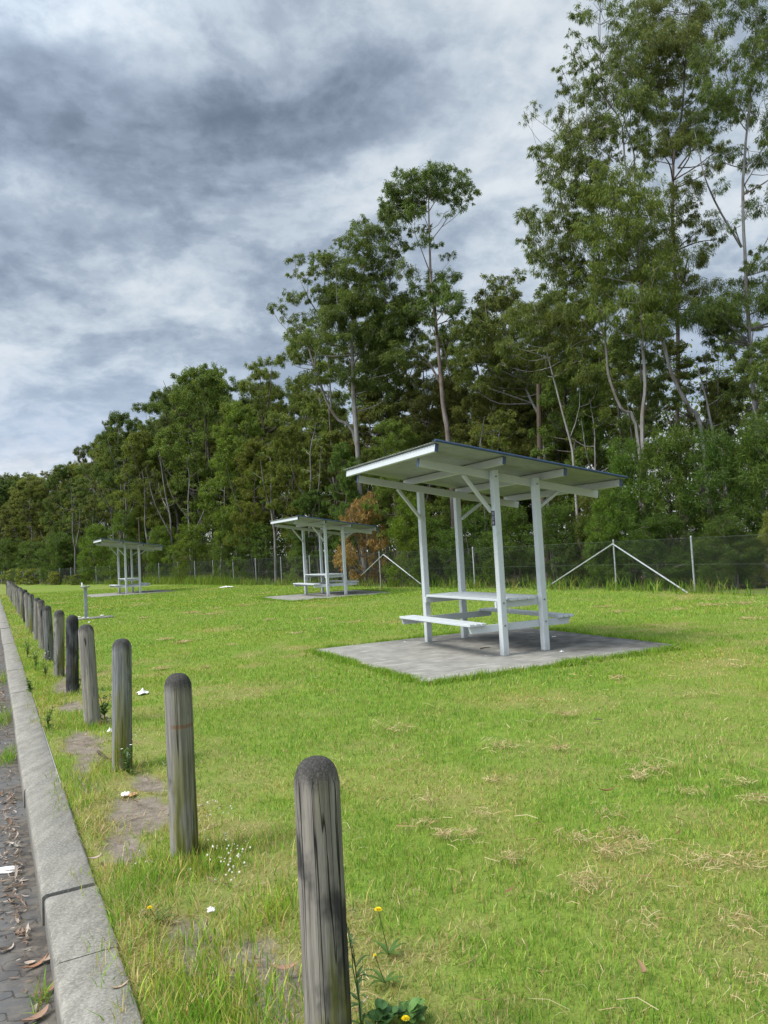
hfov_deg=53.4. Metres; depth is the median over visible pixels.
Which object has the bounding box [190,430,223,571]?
gum tree
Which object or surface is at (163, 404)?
umbrella gum
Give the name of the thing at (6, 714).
grass tuft
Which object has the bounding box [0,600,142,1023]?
kerb
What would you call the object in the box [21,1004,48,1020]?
fallen leaf
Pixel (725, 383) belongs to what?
dense tree
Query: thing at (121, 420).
umbrella gum
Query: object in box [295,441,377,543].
dense tree
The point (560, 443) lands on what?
gum tree
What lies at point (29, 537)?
dense tree
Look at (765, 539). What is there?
shrub
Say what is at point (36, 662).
weed
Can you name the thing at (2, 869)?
paper sheet
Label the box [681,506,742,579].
shrub
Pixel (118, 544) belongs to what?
picnic shelter
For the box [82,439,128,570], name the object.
gum tree
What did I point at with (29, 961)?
fallen leaf
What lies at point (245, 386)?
gum tree
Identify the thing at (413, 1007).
weed
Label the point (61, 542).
shrub
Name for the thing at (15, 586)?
bollard
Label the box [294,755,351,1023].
bollard
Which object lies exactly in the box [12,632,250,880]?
clover flowers
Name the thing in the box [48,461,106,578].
umbrella gum
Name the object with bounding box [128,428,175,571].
gum tree
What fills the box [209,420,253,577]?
gum tree
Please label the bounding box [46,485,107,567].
dense tree
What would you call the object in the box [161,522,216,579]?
shrub
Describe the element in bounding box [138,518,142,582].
burnt trunk
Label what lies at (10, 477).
gum tree
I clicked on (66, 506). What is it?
gum tree
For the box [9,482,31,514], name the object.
umbrella gum
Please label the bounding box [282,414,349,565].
umbrella gum
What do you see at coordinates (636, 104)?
gum tree
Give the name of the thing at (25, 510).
gum tree
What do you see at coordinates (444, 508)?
dense tree
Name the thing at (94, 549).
shrub
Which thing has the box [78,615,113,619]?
concrete pad
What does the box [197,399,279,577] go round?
dense tree
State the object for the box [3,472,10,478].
gum tree
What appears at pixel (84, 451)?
umbrella gum
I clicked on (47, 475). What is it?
gum tree
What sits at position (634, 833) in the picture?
dry clippings
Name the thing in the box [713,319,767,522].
gum tree
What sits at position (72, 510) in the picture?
bare tree
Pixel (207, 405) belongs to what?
dense tree
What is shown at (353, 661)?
edge grass
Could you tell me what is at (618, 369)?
gum tree
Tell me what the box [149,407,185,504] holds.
umbrella gum
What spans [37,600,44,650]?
bollard
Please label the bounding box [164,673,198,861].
bollard
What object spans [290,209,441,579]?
gum tree
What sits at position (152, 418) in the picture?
umbrella gum
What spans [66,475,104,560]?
gum tree
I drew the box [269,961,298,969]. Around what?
fallen leaf
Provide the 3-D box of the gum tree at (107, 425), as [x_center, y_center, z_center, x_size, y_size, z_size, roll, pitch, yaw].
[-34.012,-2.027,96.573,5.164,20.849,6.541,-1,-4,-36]
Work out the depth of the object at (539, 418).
31.10 m
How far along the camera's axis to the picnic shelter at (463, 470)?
10.68 m
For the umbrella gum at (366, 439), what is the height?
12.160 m
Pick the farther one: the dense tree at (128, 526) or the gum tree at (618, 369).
the dense tree at (128, 526)
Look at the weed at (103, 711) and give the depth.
7.47 m
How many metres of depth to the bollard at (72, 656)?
9.19 m
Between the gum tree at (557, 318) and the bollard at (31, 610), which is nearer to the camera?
the bollard at (31, 610)
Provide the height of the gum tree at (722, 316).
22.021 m
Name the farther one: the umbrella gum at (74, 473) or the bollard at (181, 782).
the umbrella gum at (74, 473)
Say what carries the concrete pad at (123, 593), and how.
on the lawn at (146, 801)
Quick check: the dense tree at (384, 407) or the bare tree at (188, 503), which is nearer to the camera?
the dense tree at (384, 407)
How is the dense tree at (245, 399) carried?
on the lawn at (146, 801)
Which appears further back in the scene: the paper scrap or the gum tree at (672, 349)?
the gum tree at (672, 349)
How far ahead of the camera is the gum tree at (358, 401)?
64.86 m
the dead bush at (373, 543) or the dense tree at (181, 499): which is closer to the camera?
the dead bush at (373, 543)
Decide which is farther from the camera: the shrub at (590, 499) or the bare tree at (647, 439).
the bare tree at (647, 439)
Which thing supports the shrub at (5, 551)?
on the lawn at (146, 801)
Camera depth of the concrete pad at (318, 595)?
27.34 m
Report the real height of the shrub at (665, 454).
5.241 m
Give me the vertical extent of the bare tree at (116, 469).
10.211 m
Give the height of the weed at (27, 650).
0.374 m
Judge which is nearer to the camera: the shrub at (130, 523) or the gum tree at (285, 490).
the gum tree at (285, 490)
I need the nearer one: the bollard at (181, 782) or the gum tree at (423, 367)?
the bollard at (181, 782)
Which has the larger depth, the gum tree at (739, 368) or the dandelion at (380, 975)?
the gum tree at (739, 368)
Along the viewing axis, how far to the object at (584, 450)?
28.20 m
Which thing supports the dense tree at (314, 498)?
on the lawn at (146, 801)
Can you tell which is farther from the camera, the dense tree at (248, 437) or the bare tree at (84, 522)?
the bare tree at (84, 522)
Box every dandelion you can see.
[137,906,173,922]
[363,954,404,986]
[374,907,406,956]
[401,1015,417,1023]
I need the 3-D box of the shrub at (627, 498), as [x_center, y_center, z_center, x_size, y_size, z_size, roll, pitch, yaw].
[7.546,-0.035,23.636,2.557,4.872,2.306,-4,-3,26]
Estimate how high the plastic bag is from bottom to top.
0.063 m
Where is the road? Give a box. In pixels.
[0,633,56,1023]
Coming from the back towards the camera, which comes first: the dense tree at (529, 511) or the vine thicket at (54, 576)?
the vine thicket at (54, 576)
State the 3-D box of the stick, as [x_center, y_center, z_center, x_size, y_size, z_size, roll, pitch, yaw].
[-2.221,1.923,6.037,0.044,0.030,0.362,-1,-4,-36]
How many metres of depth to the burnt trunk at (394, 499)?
35.88 m
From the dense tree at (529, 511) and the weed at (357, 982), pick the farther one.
the dense tree at (529, 511)
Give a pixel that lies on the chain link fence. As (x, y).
(571, 571)
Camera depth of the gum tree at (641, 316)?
23.79 m
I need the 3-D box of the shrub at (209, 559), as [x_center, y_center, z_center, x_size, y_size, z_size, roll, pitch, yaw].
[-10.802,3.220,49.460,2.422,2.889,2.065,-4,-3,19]
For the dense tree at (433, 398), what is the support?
on the lawn at (146, 801)
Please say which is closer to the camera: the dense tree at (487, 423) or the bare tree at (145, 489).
the dense tree at (487, 423)
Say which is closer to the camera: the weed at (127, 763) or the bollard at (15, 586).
the weed at (127, 763)
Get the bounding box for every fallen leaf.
[20,954,46,967]
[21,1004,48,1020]
[24,960,35,963]
[109,979,128,987]
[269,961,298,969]
[637,958,646,972]
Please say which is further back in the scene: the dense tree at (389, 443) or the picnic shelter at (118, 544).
the picnic shelter at (118, 544)
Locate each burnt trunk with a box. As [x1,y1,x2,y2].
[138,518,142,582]
[390,418,400,581]
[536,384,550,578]
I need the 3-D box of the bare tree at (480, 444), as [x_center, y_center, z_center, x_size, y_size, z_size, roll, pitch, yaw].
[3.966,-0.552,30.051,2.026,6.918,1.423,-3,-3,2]
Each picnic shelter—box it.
[94,538,163,593]
[271,515,378,595]
[343,439,627,655]
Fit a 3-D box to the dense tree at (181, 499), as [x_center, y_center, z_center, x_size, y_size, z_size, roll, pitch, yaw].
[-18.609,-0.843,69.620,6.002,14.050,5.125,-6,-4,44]
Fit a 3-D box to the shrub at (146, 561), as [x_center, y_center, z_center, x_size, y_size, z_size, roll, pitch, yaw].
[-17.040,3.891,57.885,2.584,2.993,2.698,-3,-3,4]
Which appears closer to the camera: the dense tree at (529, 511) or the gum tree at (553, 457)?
the gum tree at (553, 457)
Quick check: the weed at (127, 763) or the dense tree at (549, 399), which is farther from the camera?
the dense tree at (549, 399)
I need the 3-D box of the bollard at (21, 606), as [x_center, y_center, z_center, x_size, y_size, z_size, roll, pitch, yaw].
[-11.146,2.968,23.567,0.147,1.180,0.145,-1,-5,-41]
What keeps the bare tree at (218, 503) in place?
on the lawn at (146, 801)
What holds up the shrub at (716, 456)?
on the lawn at (146, 801)
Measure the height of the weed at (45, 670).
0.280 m
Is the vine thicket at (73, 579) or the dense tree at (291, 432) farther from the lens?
the vine thicket at (73, 579)
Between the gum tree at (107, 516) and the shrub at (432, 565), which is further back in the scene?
the gum tree at (107, 516)
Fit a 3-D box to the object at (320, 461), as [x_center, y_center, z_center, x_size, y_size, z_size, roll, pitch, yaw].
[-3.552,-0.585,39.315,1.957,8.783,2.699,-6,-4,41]
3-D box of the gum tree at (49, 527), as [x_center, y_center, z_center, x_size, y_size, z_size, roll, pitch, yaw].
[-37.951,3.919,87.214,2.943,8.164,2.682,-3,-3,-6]
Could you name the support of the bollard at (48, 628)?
on the lawn at (146, 801)
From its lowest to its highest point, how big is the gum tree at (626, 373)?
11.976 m
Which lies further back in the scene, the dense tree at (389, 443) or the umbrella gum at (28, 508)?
the umbrella gum at (28, 508)
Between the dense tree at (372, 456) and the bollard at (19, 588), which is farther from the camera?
the dense tree at (372, 456)
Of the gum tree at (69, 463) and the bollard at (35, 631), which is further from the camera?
the gum tree at (69, 463)
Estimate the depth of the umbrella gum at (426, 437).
37.40 m
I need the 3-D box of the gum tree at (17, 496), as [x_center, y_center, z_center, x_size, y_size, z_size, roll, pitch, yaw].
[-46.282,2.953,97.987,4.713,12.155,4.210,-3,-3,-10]
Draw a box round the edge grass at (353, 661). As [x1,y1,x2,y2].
[253,589,695,685]
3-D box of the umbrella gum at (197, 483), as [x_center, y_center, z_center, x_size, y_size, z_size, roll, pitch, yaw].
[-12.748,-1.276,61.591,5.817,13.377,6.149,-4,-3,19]
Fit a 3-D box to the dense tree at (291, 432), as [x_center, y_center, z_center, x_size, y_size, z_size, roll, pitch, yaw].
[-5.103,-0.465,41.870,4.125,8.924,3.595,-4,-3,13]
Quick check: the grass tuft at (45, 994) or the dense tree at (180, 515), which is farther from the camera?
the dense tree at (180, 515)
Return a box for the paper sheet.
[0,866,17,873]
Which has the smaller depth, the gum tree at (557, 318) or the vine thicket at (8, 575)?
the gum tree at (557, 318)
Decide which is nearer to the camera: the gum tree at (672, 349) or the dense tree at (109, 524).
the gum tree at (672, 349)
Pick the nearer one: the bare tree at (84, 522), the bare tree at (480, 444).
the bare tree at (480, 444)
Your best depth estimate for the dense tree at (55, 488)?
92.85 m
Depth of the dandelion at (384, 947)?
2.87 m
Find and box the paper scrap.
[207,906,214,911]
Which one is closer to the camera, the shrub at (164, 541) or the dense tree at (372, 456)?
the dense tree at (372, 456)
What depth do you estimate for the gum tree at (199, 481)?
65.21 m
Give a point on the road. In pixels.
(14, 1009)
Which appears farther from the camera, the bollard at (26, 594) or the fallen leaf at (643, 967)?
the bollard at (26, 594)
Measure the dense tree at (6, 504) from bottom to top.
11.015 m
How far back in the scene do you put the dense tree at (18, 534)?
98.79 m
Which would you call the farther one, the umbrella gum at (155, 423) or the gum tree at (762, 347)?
the umbrella gum at (155, 423)
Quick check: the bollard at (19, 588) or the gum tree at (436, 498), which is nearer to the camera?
the bollard at (19, 588)
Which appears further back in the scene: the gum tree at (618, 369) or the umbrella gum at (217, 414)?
the umbrella gum at (217, 414)
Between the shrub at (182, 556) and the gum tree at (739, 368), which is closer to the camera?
the gum tree at (739, 368)
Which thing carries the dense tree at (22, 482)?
on the lawn at (146, 801)
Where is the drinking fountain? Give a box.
[80,583,89,617]
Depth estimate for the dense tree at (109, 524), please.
91.51 m
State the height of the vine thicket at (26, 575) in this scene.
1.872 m
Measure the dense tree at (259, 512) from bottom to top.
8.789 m
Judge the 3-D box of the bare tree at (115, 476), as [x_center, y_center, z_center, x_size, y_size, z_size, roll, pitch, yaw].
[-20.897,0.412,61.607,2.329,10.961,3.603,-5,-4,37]
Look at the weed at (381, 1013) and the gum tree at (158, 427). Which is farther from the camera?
the gum tree at (158, 427)
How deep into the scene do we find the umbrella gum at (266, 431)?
51.08 m
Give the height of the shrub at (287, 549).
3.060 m
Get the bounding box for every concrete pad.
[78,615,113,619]
[87,590,174,596]
[268,590,387,600]
[315,628,672,683]
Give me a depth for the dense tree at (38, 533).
91.00 m
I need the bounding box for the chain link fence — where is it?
[1,534,767,594]
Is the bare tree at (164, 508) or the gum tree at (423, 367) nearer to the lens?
the gum tree at (423, 367)
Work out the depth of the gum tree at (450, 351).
41.14 m
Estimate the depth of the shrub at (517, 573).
28.42 m
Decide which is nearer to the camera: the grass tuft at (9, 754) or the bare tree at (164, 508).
the grass tuft at (9, 754)
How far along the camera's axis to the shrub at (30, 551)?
79.36 m
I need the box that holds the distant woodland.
[18,330,767,577]
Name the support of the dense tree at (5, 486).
on the lawn at (146, 801)
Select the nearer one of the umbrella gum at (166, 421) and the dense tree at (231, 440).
the dense tree at (231, 440)
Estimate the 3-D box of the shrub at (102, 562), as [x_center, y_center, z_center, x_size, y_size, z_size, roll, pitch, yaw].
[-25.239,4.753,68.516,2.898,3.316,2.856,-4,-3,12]
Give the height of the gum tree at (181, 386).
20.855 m
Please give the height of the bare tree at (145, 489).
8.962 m
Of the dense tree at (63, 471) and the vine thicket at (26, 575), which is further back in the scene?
the dense tree at (63, 471)
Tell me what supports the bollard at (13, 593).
on the lawn at (146, 801)
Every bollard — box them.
[12,584,14,604]
[14,585,16,608]
[16,586,18,611]
[18,587,21,614]
[19,589,23,617]
[22,589,27,621]
[24,592,28,627]
[28,594,33,633]
[33,597,40,640]
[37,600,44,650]
[42,605,53,661]
[53,610,64,676]
[66,615,78,694]
[78,624,100,725]
[112,638,132,771]
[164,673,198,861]
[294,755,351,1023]
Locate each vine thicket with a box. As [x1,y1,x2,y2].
[0,569,33,583]
[14,568,51,584]
[41,571,66,584]
[64,574,91,584]
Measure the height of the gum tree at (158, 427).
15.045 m
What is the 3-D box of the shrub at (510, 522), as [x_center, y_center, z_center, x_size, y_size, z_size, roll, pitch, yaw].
[4.476,1.168,26.812,2.800,3.020,2.436,-1,-4,-41]
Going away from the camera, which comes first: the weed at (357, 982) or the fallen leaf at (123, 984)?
the weed at (357, 982)
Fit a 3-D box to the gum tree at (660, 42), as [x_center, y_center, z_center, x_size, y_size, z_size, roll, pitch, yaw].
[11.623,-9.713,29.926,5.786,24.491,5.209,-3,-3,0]
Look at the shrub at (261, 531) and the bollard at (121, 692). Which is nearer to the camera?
the bollard at (121, 692)
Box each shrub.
[0,536,27,582]
[0,539,54,582]
[31,531,83,582]
[45,556,71,581]
[74,522,120,583]
[85,549,114,580]
[93,507,150,582]
[134,524,183,579]
[142,550,172,577]
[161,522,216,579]
[172,543,208,573]
[198,541,233,576]
[210,524,253,579]
[224,520,283,581]
[277,537,312,579]
[283,540,317,582]
[380,492,445,585]
[403,516,455,585]
[411,515,457,585]
[435,503,494,584]
[475,505,550,586]
[477,524,521,585]
[520,500,595,584]
[556,514,605,586]
[559,489,642,584]
[582,493,631,586]
[595,434,671,585]
[615,512,711,587]
[624,419,726,583]
[669,424,767,583]
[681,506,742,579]
[684,512,767,588]
[719,410,767,581]
[749,508,767,585]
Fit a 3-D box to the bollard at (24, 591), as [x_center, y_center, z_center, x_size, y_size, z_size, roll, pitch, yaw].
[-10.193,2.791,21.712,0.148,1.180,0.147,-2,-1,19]
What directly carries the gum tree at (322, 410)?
on the lawn at (146, 801)
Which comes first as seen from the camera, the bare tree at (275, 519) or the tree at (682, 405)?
the tree at (682, 405)
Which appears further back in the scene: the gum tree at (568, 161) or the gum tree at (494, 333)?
the gum tree at (494, 333)
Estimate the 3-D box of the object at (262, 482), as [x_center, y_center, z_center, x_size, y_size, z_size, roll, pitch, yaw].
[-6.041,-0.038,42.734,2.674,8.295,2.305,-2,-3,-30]
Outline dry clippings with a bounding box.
[138,601,767,1023]
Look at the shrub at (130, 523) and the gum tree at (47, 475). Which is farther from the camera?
the gum tree at (47, 475)
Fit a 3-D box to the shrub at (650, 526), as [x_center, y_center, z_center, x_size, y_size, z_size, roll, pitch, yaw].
[7.969,1.098,21.777,2.284,2.287,2.735,-2,-3,-21]
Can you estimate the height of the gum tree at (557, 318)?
11.083 m
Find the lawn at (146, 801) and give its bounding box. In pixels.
[0,531,767,1023]
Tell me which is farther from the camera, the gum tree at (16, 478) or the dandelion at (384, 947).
the gum tree at (16, 478)
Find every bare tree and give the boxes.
[53,480,89,580]
[78,478,107,568]
[102,454,150,572]
[102,458,143,574]
[122,469,163,572]
[145,441,177,577]
[165,453,209,576]
[215,487,235,573]
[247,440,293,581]
[264,462,287,572]
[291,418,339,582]
[469,413,507,582]
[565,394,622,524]
[612,362,665,473]
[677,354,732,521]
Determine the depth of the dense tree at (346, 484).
36.20 m
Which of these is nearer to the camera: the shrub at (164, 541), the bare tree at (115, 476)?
the shrub at (164, 541)
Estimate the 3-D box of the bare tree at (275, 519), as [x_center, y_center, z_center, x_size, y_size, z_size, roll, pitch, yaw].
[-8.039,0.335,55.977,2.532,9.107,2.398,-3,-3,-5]
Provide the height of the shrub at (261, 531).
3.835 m
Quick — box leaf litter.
[0,634,724,1023]
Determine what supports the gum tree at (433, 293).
on the lawn at (146, 801)
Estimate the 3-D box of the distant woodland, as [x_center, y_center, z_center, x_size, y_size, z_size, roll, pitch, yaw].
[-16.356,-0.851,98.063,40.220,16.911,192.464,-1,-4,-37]
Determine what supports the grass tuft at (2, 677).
on the road
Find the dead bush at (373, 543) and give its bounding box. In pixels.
[333,491,391,583]
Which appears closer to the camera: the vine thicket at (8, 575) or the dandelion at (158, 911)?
the dandelion at (158, 911)
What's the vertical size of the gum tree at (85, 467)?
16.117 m
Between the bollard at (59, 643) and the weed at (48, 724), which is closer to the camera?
the weed at (48, 724)
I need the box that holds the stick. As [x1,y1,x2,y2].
[97,750,111,759]
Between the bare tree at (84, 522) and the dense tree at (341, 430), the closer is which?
the dense tree at (341, 430)
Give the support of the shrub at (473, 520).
on the lawn at (146, 801)
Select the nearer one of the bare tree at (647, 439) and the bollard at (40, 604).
the bollard at (40, 604)
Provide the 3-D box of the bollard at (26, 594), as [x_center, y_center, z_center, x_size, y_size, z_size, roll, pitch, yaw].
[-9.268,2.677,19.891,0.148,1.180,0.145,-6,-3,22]
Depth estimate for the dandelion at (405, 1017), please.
2.37 m
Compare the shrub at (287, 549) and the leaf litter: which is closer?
the leaf litter
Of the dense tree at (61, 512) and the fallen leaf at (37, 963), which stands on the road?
the fallen leaf at (37, 963)
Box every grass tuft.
[0,669,9,686]
[0,699,13,727]
[0,740,16,765]
[23,968,53,1023]
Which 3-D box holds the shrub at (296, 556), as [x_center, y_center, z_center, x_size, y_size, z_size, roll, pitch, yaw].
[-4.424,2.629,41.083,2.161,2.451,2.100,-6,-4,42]
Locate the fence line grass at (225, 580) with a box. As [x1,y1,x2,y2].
[49,571,767,595]
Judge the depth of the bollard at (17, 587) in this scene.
27.17 m
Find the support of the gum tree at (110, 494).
on the lawn at (146, 801)
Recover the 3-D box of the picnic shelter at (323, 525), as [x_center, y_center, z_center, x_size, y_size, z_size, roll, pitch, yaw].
[-2.128,1.566,27.453,3.053,2.811,2.982,-2,-3,-27]
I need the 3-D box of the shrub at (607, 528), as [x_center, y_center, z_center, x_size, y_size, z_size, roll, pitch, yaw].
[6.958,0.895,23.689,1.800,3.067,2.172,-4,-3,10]
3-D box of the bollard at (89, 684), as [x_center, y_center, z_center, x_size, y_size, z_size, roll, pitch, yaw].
[-2.827,1.670,7.338,0.148,1.180,0.145,-4,-4,-20]
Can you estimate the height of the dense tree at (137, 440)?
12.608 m
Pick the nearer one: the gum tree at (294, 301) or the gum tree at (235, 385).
the gum tree at (294, 301)
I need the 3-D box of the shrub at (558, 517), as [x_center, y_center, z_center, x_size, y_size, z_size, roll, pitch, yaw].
[5.867,1.049,25.459,2.704,3.030,2.357,-3,-3,-10]
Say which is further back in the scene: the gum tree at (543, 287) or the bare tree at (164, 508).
the bare tree at (164, 508)
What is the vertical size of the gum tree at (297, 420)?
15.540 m
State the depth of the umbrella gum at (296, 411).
53.59 m
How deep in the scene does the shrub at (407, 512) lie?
31.23 m
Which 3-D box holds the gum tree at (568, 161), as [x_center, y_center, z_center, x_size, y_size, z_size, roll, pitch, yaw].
[6.726,-7.033,26.042,4.202,19.295,6.028,-4,-3,12]
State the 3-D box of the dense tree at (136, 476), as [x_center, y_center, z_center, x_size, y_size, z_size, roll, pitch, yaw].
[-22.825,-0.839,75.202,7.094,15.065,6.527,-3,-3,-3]
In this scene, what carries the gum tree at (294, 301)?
on the lawn at (146, 801)
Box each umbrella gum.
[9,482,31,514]
[11,487,52,564]
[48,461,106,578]
[51,462,84,522]
[69,441,101,495]
[90,410,146,540]
[131,385,207,567]
[145,412,180,531]
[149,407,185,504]
[157,405,209,564]
[183,416,244,547]
[193,398,248,478]
[249,426,294,572]
[272,387,348,571]
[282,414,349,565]
[327,377,397,570]
[389,428,433,503]
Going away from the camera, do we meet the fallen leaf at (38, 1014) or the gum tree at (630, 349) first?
the fallen leaf at (38, 1014)
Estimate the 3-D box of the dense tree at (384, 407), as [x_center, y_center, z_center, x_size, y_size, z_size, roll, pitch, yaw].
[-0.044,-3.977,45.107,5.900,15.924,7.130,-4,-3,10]
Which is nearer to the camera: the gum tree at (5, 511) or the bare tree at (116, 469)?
the bare tree at (116, 469)
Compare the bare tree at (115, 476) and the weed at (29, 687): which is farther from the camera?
the bare tree at (115, 476)
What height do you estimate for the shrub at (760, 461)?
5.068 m
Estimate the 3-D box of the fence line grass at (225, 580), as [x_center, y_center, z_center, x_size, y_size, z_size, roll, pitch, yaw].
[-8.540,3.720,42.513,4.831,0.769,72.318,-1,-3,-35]
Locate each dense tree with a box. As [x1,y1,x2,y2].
[0,479,27,543]
[0,502,26,567]
[1,475,53,554]
[9,504,46,560]
[21,516,49,558]
[31,496,76,560]
[36,464,90,568]
[41,482,61,535]
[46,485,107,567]
[105,458,128,540]
[114,425,185,551]
[115,476,152,577]
[119,430,150,531]
[139,452,204,574]
[146,364,253,544]
[148,427,197,537]
[184,503,218,534]
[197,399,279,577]
[221,419,281,573]
[222,436,288,579]
[238,386,304,570]
[257,424,328,580]
[285,486,339,578]
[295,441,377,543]
[297,429,367,578]
[321,441,373,580]
[326,406,365,502]
[327,319,427,509]
[351,443,399,572]
[360,418,429,583]
[408,372,474,529]
[428,440,483,576]
[450,374,536,531]
[464,413,515,533]
[507,391,593,524]
[516,355,581,553]
[527,359,632,542]
[694,367,758,512]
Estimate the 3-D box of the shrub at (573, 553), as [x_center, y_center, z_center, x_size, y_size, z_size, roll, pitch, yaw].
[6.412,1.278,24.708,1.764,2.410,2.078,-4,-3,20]
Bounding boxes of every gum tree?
[0,505,21,573]
[2,489,37,558]
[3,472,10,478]
[7,473,19,479]
[12,471,43,563]
[19,470,65,524]
[19,496,47,542]
[40,513,59,549]
[58,497,85,573]
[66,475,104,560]
[67,460,87,564]
[73,433,126,578]
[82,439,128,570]
[88,417,125,500]
[94,430,144,537]
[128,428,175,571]
[148,425,190,573]
[153,385,198,506]
[178,381,230,540]
[190,359,242,576]
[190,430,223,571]
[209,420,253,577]
[219,356,293,576]
[267,244,368,577]
[268,326,365,577]
[277,383,329,491]
[280,441,316,569]
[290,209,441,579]
[346,392,402,566]
[376,160,481,572]
[387,341,461,560]
[411,414,433,501]
[428,325,480,561]
[430,438,450,573]
[433,421,450,498]
[439,314,525,559]
[450,267,554,575]
[462,408,526,577]
[463,285,554,516]
[493,290,609,572]
[513,44,648,575]
[518,300,611,569]
[523,283,630,567]
[525,393,581,531]
[564,0,710,512]
[569,158,697,584]
[581,334,670,570]
[590,338,660,488]
[591,296,688,577]
[602,0,742,550]
[644,338,743,512]
[665,0,767,568]
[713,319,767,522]
[735,335,767,468]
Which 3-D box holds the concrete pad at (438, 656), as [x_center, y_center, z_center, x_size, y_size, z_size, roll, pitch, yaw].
[1.459,2.039,11.113,3.946,0.136,3.810,-2,-3,-25]
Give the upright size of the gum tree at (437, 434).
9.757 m
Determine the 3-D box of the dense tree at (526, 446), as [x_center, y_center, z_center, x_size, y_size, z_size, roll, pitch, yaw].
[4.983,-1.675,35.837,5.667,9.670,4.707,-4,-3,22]
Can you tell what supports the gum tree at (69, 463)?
on the lawn at (146, 801)
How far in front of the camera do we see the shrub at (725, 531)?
20.10 m
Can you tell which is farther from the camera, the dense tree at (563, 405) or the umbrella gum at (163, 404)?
the umbrella gum at (163, 404)
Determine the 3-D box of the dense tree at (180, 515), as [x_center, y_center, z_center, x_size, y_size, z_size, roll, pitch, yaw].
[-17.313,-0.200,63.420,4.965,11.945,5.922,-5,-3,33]
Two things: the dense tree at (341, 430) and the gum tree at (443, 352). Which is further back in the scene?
the dense tree at (341, 430)
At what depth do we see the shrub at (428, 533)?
29.62 m
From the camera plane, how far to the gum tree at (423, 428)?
43.18 m
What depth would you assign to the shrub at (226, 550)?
45.67 m
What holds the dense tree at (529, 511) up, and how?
on the lawn at (146, 801)
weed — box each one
[21,638,30,657]
[25,678,32,690]
[31,644,42,669]
[40,658,48,676]
[42,706,55,729]
[99,690,111,719]
[116,744,135,772]
[346,909,374,1023]
[364,998,405,1023]
[391,997,427,1023]
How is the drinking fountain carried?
on the concrete pad at (98, 617)
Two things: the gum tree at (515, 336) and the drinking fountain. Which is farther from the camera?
the gum tree at (515, 336)
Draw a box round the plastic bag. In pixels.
[137,688,147,694]
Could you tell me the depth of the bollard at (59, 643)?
10.64 m
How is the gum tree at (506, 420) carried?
on the lawn at (146, 801)
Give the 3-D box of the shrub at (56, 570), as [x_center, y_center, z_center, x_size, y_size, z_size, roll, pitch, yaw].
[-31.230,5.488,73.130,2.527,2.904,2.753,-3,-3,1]
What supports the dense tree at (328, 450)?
on the lawn at (146, 801)
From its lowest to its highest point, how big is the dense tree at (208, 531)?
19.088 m

